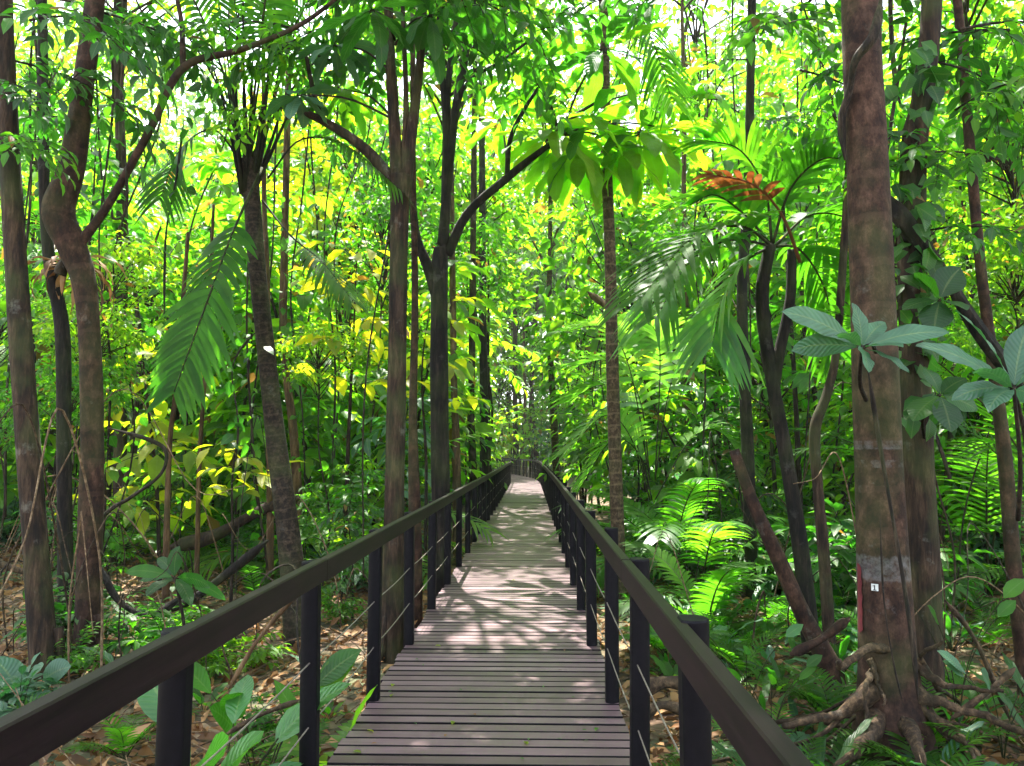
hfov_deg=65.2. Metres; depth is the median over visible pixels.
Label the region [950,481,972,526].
understory palm
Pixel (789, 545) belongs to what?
shrub
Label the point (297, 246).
liana
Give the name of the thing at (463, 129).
forest tree
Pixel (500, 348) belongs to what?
forest tree
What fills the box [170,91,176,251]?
liana
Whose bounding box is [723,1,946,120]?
forest tree
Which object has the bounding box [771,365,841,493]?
sapling
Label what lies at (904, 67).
forest tree
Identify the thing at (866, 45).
vine
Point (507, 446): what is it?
sapling
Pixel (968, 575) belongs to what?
bramble stem
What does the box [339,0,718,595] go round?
tree
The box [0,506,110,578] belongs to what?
bramble stem
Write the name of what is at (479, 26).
tree
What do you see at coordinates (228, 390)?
vine
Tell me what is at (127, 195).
vine
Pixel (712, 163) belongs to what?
forest tree
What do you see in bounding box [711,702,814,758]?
seedling
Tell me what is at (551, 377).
tree
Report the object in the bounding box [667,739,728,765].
seedling
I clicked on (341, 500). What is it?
sapling
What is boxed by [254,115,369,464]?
forest tree
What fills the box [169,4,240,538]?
liana
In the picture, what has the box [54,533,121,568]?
shrub
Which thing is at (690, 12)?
forest tree
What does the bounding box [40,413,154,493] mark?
sapling
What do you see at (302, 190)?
liana
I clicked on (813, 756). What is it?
seedling
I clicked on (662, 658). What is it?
seedling
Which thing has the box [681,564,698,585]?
seedling
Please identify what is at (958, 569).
bramble stem
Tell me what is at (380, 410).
sapling
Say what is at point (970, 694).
seedling
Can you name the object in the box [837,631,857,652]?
seedling
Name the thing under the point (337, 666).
broadleaf plant
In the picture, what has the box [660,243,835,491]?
forest tree
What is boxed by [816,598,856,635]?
seedling
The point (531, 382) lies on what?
forest tree
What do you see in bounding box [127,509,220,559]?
shrub
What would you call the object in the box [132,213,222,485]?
forest tree
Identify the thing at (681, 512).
shrub
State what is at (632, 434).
understory palm
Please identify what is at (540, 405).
sapling
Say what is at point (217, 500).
sapling
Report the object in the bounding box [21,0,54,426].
vine
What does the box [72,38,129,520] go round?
liana
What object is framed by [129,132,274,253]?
forest tree
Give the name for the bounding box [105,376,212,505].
sapling
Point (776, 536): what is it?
bramble stem
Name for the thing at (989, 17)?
forest tree
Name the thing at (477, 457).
sapling
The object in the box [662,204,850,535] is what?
forest tree
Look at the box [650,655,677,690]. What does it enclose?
seedling
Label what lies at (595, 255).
liana
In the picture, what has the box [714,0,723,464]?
liana
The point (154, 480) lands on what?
vine
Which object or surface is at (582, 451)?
sapling
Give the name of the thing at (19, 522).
bramble stem
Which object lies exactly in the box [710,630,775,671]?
seedling
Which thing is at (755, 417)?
sapling
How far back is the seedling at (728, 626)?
8.67 m
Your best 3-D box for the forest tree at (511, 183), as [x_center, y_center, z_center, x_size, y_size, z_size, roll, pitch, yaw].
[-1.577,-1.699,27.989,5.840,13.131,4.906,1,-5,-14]
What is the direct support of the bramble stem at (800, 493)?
on the ground
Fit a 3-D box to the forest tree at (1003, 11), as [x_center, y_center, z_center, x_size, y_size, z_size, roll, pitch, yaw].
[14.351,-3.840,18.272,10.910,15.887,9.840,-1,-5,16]
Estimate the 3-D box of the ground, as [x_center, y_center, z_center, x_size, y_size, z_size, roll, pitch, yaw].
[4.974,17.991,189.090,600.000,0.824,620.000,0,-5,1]
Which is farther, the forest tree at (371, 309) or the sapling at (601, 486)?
the forest tree at (371, 309)
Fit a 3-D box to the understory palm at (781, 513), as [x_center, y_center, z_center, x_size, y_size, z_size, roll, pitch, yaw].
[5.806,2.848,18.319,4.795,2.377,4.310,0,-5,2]
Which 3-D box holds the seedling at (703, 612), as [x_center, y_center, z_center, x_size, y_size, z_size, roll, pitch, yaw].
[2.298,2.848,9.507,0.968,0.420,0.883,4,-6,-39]
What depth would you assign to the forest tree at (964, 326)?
9.09 m
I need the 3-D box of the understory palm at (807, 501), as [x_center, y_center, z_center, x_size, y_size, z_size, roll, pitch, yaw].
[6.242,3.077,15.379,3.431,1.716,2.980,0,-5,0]
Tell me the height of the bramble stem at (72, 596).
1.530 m
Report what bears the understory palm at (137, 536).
on the ground
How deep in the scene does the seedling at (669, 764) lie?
5.08 m
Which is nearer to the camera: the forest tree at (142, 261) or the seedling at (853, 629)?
the seedling at (853, 629)
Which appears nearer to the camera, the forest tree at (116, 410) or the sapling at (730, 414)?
the forest tree at (116, 410)
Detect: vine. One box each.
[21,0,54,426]
[89,0,124,482]
[103,427,168,518]
[111,161,128,219]
[145,116,196,335]
[217,330,273,463]
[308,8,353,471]
[678,0,718,466]
[837,0,882,159]
[868,372,918,699]
[880,523,901,698]
[891,196,1023,388]
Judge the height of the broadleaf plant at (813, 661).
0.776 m
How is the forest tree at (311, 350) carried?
on the ground
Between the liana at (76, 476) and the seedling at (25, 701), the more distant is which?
the liana at (76, 476)
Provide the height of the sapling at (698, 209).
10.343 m
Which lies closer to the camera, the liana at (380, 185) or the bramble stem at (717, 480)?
the bramble stem at (717, 480)
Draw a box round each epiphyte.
[782,303,949,401]
[902,266,969,327]
[907,368,977,439]
[916,310,1023,520]
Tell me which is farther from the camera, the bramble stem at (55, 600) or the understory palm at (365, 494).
the understory palm at (365, 494)
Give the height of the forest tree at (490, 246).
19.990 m
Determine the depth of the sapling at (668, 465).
16.33 m
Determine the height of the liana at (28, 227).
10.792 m
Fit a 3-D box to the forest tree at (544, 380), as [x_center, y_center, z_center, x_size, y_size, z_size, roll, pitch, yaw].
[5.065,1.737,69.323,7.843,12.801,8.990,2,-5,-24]
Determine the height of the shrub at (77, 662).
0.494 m
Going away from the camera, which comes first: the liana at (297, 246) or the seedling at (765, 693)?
the seedling at (765, 693)
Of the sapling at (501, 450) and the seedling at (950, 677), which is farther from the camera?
the sapling at (501, 450)
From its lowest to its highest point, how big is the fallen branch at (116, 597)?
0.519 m
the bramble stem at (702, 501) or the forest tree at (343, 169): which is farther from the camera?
the forest tree at (343, 169)
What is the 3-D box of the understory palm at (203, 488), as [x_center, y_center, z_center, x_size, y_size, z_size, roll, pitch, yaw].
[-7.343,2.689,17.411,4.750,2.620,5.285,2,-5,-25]
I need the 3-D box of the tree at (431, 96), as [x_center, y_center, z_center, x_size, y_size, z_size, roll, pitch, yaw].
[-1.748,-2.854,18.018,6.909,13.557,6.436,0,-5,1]
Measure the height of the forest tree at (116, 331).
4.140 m
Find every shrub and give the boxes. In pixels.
[0,496,76,550]
[0,652,63,716]
[1,572,147,654]
[26,621,107,676]
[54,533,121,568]
[88,586,244,661]
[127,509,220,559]
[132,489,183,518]
[132,596,207,639]
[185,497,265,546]
[191,521,275,561]
[197,652,229,679]
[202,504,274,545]
[210,630,294,677]
[214,522,314,581]
[236,680,326,744]
[259,511,337,558]
[259,544,319,566]
[321,581,335,604]
[321,586,366,623]
[336,525,368,591]
[462,472,477,508]
[595,471,656,508]
[596,539,629,555]
[608,491,658,518]
[625,504,742,585]
[655,482,739,522]
[705,494,736,519]
[722,521,847,600]
[729,531,791,560]
[740,521,855,604]
[771,499,1001,610]
[831,512,1001,609]
[944,553,966,580]
[945,520,1002,563]
[949,501,1022,581]
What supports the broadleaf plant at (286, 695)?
on the ground
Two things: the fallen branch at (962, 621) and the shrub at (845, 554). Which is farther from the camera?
the shrub at (845, 554)
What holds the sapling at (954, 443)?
on the ground
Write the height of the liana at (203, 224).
10.254 m
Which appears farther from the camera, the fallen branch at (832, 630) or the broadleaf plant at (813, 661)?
the fallen branch at (832, 630)
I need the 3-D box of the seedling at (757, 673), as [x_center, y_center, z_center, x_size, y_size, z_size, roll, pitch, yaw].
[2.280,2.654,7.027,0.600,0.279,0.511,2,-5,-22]
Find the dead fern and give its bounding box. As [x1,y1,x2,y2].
[28,255,127,314]
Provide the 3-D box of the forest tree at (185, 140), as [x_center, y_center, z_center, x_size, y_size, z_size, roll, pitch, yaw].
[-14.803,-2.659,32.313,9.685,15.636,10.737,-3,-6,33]
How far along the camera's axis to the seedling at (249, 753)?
5.56 m
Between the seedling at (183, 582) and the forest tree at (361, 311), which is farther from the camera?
the forest tree at (361, 311)
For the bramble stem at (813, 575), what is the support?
on the ground
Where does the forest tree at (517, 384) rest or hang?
on the ground
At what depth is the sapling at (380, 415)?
23.76 m
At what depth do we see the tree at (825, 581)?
8.05 m
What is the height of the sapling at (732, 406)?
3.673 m
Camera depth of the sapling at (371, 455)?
21.72 m
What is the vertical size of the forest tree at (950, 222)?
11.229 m
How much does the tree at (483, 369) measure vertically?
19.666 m
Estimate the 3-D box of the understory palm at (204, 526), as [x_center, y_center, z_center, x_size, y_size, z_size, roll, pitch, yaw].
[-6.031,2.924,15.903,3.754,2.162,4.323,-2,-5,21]
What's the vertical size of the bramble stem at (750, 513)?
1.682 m
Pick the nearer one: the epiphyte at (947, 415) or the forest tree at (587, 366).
the epiphyte at (947, 415)
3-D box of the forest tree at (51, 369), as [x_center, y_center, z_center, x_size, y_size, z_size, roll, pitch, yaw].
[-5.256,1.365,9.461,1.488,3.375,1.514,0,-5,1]
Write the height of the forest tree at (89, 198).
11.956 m
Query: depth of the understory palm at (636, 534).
16.66 m
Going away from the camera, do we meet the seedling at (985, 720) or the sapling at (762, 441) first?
the seedling at (985, 720)
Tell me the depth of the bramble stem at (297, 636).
7.09 m
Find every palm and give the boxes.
[0,195,199,506]
[0,473,207,567]
[29,279,189,525]
[74,470,255,554]
[106,188,225,510]
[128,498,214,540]
[137,477,274,570]
[160,499,275,552]
[171,432,512,590]
[175,432,407,543]
[185,519,278,566]
[253,720,355,765]
[313,460,452,535]
[537,310,768,499]
[544,477,819,595]
[586,495,856,622]
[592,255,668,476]
[593,108,897,658]
[596,507,688,556]
[598,0,698,601]
[599,541,840,632]
[619,625,734,675]
[625,443,848,556]
[647,478,814,566]
[678,456,840,530]
[714,471,837,513]
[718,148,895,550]
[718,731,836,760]
[738,386,1023,597]
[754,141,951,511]
[784,499,843,552]
[812,303,1023,565]
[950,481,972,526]
[950,521,1023,592]
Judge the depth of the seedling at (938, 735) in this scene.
5.58 m
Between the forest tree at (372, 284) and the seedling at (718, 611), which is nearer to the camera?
the seedling at (718, 611)
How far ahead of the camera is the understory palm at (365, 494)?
19.32 m
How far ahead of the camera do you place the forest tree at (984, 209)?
18.89 m
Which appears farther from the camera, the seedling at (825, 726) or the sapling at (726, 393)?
the sapling at (726, 393)
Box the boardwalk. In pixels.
[323,474,629,765]
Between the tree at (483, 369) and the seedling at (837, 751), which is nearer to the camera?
the seedling at (837, 751)
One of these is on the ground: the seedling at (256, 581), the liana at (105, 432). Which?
the seedling at (256, 581)
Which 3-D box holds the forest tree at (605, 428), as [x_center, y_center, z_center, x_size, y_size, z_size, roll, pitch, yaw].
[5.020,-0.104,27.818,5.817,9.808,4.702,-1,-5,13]
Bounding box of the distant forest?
[0,0,1023,469]
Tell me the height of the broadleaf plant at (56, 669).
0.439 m
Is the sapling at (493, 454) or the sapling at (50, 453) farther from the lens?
the sapling at (493, 454)
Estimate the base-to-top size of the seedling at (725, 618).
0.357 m
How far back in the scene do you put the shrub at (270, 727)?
6.07 m
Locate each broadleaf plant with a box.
[0,656,70,702]
[137,674,350,765]
[190,753,301,765]
[193,648,360,765]
[274,680,376,732]
[682,614,802,696]
[714,650,821,719]
[914,578,1023,729]
[938,650,1023,758]
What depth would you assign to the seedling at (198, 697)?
6.61 m
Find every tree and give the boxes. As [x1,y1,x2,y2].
[0,0,198,680]
[0,91,110,401]
[0,104,177,555]
[0,138,289,548]
[0,158,176,318]
[0,175,37,229]
[0,230,191,324]
[0,232,135,429]
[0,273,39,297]
[0,288,69,540]
[0,302,75,397]
[0,356,140,573]
[0,388,44,458]
[14,0,170,432]
[19,0,336,665]
[28,116,243,496]
[30,0,266,566]
[32,229,198,551]
[32,299,166,509]
[36,336,150,410]
[36,345,138,416]
[37,0,74,635]
[57,137,213,494]
[88,86,227,197]
[112,0,127,564]
[123,0,607,663]
[128,195,280,537]
[129,0,444,646]
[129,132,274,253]
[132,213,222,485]
[161,232,189,602]
[165,100,386,514]
[193,204,214,607]
[195,246,302,502]
[205,57,487,483]
[207,97,508,388]
[213,85,427,491]
[229,0,375,582]
[251,320,380,585]
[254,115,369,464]
[267,191,362,289]
[271,81,568,499]
[279,70,304,547]
[288,259,422,346]
[289,116,456,368]
[302,172,472,509]
[304,0,587,553]
[307,277,430,424]
[311,349,407,424]
[331,216,469,314]
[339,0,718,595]
[366,0,635,543]
[367,247,517,493]
[401,0,580,476]
[408,8,422,627]
[408,213,534,482]
[408,232,513,296]
[418,152,545,463]
[418,350,496,419]
[419,145,560,472]
[419,335,478,396]
[422,149,518,362]
[429,335,494,390]
[430,100,567,454]
[431,207,509,272]
[464,213,574,455]
[466,315,516,376]
[468,103,619,476]
[469,193,598,472]
[476,256,552,464]
[476,334,542,465]
[478,286,554,376]
[485,30,642,476]
[489,198,627,476]
[489,220,597,471]
[490,358,543,457]
[500,194,562,474]
[504,189,622,499]
[505,199,566,473]
[508,223,604,477]
[510,189,781,506]
[513,341,569,444]
[523,0,962,599]
[523,134,667,513]
[525,307,624,473]
[526,276,630,481]
[526,341,578,412]
[527,357,597,478]
[542,290,604,499]
[545,139,787,517]
[559,0,808,490]
[568,166,691,501]
[581,108,842,510]
[587,250,691,500]
[631,183,799,520]
[644,0,971,505]
[657,266,784,443]
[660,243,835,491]
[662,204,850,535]
[664,0,1023,765]
[673,0,741,528]
[681,91,851,513]
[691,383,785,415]
[696,96,967,427]
[722,239,826,482]
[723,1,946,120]
[729,448,851,694]
[751,267,830,490]
[779,176,1006,317]
[792,143,987,244]
[798,0,1023,716]
[809,160,847,646]
[830,90,1023,221]
[845,323,1001,648]
[882,0,1001,554]
[883,0,1023,192]
[883,0,1023,327]
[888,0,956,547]
[888,62,950,187]
[890,72,1023,562]
[891,91,1023,555]
[896,5,1023,336]
[896,287,1005,376]
[927,229,1023,409]
[929,196,999,265]
[935,202,1005,308]
[943,181,1023,341]
[946,187,1023,308]
[953,0,1023,696]
[969,0,1023,62]
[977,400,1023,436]
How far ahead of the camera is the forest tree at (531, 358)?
53.74 m
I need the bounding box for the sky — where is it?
[13,0,1023,445]
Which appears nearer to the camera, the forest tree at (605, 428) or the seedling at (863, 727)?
the seedling at (863, 727)
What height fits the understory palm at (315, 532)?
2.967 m
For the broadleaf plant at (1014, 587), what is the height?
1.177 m
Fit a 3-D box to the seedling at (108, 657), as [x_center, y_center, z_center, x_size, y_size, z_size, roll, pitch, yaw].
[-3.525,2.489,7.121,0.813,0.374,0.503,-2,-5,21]
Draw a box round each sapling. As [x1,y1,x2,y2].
[0,196,177,550]
[0,324,78,507]
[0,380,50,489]
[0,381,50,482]
[1,323,79,493]
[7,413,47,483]
[10,497,76,599]
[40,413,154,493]
[41,312,154,520]
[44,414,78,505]
[51,323,223,590]
[74,419,143,520]
[102,494,155,592]
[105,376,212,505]
[122,243,329,558]
[127,366,217,516]
[133,356,265,509]
[134,415,202,514]
[149,366,264,514]
[160,278,294,508]
[173,262,324,512]
[191,440,306,602]
[195,290,294,508]
[195,291,383,534]
[233,277,381,495]
[274,240,429,593]
[274,487,337,564]
[300,296,430,527]
[301,456,384,600]
[302,240,502,490]
[306,387,381,494]
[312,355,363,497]
[314,475,380,619]
[323,316,430,522]
[340,259,467,458]
[340,425,384,523]
[345,387,456,549]
[355,414,385,484]
[360,411,451,511]
[368,296,489,574]
[404,383,498,535]
[406,413,468,489]
[420,390,495,461]
[421,376,479,483]
[449,418,507,489]
[460,413,499,469]
[477,404,522,468]
[490,413,512,456]
[500,423,528,462]
[504,432,519,457]
[509,401,550,462]
[518,404,539,455]
[519,325,630,499]
[521,358,581,478]
[522,396,561,454]
[528,413,564,464]
[531,422,565,471]
[535,361,634,506]
[549,429,582,482]
[550,404,565,469]
[565,388,623,503]
[579,286,708,506]
[586,329,785,531]
[587,389,678,502]
[590,384,683,514]
[590,440,637,505]
[601,331,723,517]
[633,376,732,465]
[640,351,775,527]
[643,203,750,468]
[677,381,813,534]
[695,385,792,451]
[706,391,752,459]
[707,313,808,473]
[710,384,823,506]
[723,379,813,492]
[728,409,792,487]
[766,365,940,549]
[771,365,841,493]
[775,303,853,514]
[777,358,854,530]
[777,408,835,504]
[780,406,854,526]
[781,394,851,505]
[804,358,850,443]
[839,205,1011,498]
[846,357,1023,532]
[933,353,1023,579]
[934,369,994,582]
[971,282,1023,503]
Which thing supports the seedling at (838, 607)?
on the ground
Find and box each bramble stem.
[0,388,245,597]
[0,403,74,649]
[0,407,103,666]
[0,475,175,611]
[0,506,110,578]
[0,560,22,575]
[1,530,137,655]
[2,499,74,651]
[3,450,131,560]
[13,607,25,654]
[48,484,56,601]
[67,511,93,682]
[70,511,124,677]
[74,515,161,558]
[91,582,165,670]
[105,507,186,571]
[113,592,124,660]
[122,552,206,694]
[139,496,228,596]
[177,548,193,588]
[194,572,321,667]
[222,495,341,626]
[222,645,236,683]
[235,416,271,638]
[255,564,299,662]
[264,537,357,607]
[340,568,367,603]
[624,532,693,614]
[680,484,760,578]
[694,498,730,584]
[705,431,724,561]
[725,529,787,564]
[736,493,785,559]
[752,590,774,649]
[772,382,851,604]
[787,558,856,627]
[793,452,855,533]
[830,497,854,536]
[914,576,1023,615]
[939,497,989,567]
[939,534,951,575]
[941,561,945,658]
[954,523,1023,656]
[955,387,1008,609]
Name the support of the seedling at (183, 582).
on the ground
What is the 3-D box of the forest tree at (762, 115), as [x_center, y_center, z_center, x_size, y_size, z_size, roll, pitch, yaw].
[10.866,-2.467,27.470,9.922,14.449,8.950,-2,-5,20]
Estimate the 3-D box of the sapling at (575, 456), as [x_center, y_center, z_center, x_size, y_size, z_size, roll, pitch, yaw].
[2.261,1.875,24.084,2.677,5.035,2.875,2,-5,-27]
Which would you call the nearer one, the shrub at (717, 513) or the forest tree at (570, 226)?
the shrub at (717, 513)
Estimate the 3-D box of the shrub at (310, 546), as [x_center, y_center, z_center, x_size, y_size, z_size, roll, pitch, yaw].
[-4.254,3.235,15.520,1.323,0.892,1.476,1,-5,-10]
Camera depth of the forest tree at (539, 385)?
52.09 m
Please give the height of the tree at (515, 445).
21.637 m
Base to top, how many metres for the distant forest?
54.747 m
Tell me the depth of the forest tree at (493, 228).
21.09 m
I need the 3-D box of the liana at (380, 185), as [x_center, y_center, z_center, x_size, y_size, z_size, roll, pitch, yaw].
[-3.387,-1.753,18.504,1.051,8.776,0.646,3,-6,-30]
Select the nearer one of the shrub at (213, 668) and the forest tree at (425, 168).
the shrub at (213, 668)
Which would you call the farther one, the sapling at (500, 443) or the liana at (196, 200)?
the sapling at (500, 443)
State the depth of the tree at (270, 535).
12.26 m
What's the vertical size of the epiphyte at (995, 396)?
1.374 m
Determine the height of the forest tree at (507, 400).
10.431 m
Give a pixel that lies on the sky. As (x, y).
(160, 12)
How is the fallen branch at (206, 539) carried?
on the ground
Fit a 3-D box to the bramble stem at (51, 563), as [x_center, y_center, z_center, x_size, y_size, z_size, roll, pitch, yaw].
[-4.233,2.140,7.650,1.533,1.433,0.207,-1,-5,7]
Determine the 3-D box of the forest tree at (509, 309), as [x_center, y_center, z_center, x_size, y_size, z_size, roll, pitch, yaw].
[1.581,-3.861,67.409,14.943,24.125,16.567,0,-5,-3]
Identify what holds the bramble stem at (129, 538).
on the ground
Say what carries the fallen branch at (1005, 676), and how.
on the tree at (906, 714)
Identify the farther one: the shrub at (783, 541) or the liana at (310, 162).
the liana at (310, 162)
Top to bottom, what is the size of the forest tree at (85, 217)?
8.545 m
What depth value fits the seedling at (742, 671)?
7.50 m
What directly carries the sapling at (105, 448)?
on the ground
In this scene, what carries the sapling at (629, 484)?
on the ground
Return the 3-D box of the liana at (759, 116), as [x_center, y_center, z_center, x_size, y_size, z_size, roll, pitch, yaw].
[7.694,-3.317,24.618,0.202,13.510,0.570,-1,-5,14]
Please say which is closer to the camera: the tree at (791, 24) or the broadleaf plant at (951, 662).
the broadleaf plant at (951, 662)
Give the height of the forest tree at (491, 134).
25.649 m
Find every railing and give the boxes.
[0,458,510,765]
[491,458,813,765]
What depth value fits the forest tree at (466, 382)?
36.02 m
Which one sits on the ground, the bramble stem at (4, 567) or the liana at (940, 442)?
the bramble stem at (4, 567)
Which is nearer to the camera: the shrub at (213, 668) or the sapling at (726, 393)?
the shrub at (213, 668)
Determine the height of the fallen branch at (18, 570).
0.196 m
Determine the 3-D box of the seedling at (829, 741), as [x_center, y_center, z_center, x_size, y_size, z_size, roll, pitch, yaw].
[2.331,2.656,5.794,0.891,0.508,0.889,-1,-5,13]
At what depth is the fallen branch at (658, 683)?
5.58 m
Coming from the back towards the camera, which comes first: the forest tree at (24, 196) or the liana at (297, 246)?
the liana at (297, 246)
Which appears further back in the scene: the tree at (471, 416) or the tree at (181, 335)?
the tree at (471, 416)
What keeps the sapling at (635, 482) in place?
on the ground
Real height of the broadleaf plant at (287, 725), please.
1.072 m
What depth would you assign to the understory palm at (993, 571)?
10.07 m
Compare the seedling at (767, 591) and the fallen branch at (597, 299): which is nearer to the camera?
the seedling at (767, 591)
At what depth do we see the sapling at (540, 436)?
53.59 m
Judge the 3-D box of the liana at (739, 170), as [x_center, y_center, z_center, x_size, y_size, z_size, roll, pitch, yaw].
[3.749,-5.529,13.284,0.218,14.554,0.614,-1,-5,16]
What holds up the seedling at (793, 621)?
on the ground
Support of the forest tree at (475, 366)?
on the ground
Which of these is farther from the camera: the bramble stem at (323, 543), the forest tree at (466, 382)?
the forest tree at (466, 382)
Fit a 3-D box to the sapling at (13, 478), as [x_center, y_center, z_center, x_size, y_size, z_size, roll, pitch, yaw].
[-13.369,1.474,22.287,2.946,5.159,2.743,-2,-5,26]
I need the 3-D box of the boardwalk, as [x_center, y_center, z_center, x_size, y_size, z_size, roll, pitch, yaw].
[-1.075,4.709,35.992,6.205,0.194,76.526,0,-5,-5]
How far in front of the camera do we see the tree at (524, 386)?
62.05 m
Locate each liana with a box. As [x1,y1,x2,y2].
[0,0,40,516]
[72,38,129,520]
[72,54,115,470]
[85,18,163,465]
[102,0,177,557]
[158,135,214,519]
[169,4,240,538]
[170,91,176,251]
[227,2,303,569]
[234,0,296,568]
[270,157,288,402]
[279,94,320,495]
[288,8,327,449]
[289,200,308,384]
[321,5,378,483]
[341,129,387,497]
[362,45,398,575]
[426,161,458,466]
[572,37,635,482]
[593,1,639,440]
[666,200,682,476]
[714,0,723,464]
[731,0,750,490]
[759,79,768,472]
[794,0,851,473]
[794,89,831,490]
[801,12,811,421]
[803,0,821,484]
[888,0,951,478]
[927,106,968,483]
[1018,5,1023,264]
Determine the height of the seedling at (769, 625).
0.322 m
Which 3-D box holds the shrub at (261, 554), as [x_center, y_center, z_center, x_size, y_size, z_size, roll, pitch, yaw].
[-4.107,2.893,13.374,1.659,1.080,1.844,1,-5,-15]
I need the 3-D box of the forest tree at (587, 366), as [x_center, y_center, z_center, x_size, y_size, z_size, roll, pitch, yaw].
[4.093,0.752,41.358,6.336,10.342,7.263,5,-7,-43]
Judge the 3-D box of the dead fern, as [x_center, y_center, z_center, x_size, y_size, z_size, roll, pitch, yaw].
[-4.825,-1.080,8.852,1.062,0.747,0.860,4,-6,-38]
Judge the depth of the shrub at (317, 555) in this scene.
15.40 m
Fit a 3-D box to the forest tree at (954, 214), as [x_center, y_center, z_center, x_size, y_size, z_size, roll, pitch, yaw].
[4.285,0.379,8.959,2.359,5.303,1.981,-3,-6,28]
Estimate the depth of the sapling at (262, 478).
10.76 m
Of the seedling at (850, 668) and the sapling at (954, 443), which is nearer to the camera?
the seedling at (850, 668)
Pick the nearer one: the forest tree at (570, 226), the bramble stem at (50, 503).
the bramble stem at (50, 503)
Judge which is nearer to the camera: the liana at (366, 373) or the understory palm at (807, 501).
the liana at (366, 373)
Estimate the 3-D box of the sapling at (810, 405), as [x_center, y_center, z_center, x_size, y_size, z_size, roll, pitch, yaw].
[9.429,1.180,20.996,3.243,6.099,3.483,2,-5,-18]
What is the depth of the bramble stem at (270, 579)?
7.80 m
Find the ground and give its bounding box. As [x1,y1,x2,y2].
[0,456,1023,765]
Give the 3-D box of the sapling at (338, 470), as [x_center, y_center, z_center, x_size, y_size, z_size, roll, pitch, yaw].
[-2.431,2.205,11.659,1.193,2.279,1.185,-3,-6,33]
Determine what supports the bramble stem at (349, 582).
on the ground
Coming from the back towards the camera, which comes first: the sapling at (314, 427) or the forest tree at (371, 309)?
the forest tree at (371, 309)
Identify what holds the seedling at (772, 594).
on the ground
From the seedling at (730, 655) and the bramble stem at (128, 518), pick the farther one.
the bramble stem at (128, 518)
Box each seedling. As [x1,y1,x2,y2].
[8,692,49,711]
[57,708,200,759]
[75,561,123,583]
[79,646,113,662]
[125,546,224,625]
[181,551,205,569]
[193,561,278,599]
[193,683,231,711]
[226,739,291,765]
[241,718,336,760]
[257,736,281,765]
[320,700,354,719]
[597,593,683,617]
[621,651,675,672]
[650,574,668,589]
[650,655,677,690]
[651,752,739,765]
[657,755,738,765]
[660,593,695,614]
[665,587,708,602]
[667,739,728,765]
[679,585,787,638]
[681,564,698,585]
[693,609,742,632]
[694,560,718,576]
[695,610,746,633]
[709,627,813,679]
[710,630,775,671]
[711,619,766,644]
[711,624,741,659]
[711,672,825,731]
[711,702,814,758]
[712,740,745,765]
[713,618,765,667]
[716,582,785,617]
[716,602,749,624]
[723,649,789,688]
[730,728,888,765]
[733,645,806,667]
[734,610,785,630]
[734,648,819,692]
[737,607,800,632]
[737,667,753,686]
[739,615,799,645]
[743,584,819,618]
[744,665,814,698]
[748,666,855,730]
[751,580,785,598]
[760,593,819,614]
[765,635,856,671]
[765,637,800,650]
[766,605,821,626]
[778,629,844,660]
[779,725,811,734]
[780,697,816,746]
[783,671,856,709]
[785,614,837,644]
[788,621,855,644]
[793,728,856,764]
[797,746,856,765]
[798,734,825,764]
[800,708,850,742]
[808,679,856,700]
[815,715,898,765]
[816,589,851,602]
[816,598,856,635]
[817,595,856,617]
[818,602,851,613]
[821,605,857,647]
[830,642,857,683]
[834,617,857,644]
[835,607,857,636]
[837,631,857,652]
[841,663,856,687]
[842,726,1008,765]
[844,663,854,680]
[846,642,857,653]
[894,721,1008,765]
[921,676,1022,748]
[925,752,1017,765]
[933,694,1022,727]
[934,712,983,765]
[941,716,988,737]
[943,608,982,641]
[943,611,1010,651]
[945,617,979,632]
[945,622,985,654]
[945,661,995,699]
[946,671,1011,707]
[953,611,1011,649]
[955,586,1009,624]
[961,651,1023,719]
[966,616,1011,633]
[972,682,1023,736]
[974,618,1009,634]
[977,683,1023,748]
[989,576,1005,595]
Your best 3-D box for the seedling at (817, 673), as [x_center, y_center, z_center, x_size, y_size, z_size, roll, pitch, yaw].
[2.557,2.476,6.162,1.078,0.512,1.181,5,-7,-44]
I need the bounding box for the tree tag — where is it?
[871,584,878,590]
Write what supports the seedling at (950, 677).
on the ground
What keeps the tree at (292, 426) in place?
on the ground
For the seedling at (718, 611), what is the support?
on the ground
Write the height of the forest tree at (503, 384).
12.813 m
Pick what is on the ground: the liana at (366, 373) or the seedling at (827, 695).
the seedling at (827, 695)
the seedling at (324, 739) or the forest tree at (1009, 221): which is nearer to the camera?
the seedling at (324, 739)
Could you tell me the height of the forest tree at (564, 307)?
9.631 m
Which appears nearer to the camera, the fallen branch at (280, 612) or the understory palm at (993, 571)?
the fallen branch at (280, 612)
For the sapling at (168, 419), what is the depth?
19.24 m
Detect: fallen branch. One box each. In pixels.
[0,560,75,573]
[102,567,181,617]
[151,539,268,611]
[170,496,299,550]
[226,699,299,734]
[228,601,292,689]
[588,291,628,331]
[650,676,677,694]
[650,701,678,718]
[789,617,850,655]
[944,600,1010,719]
[949,667,1015,720]

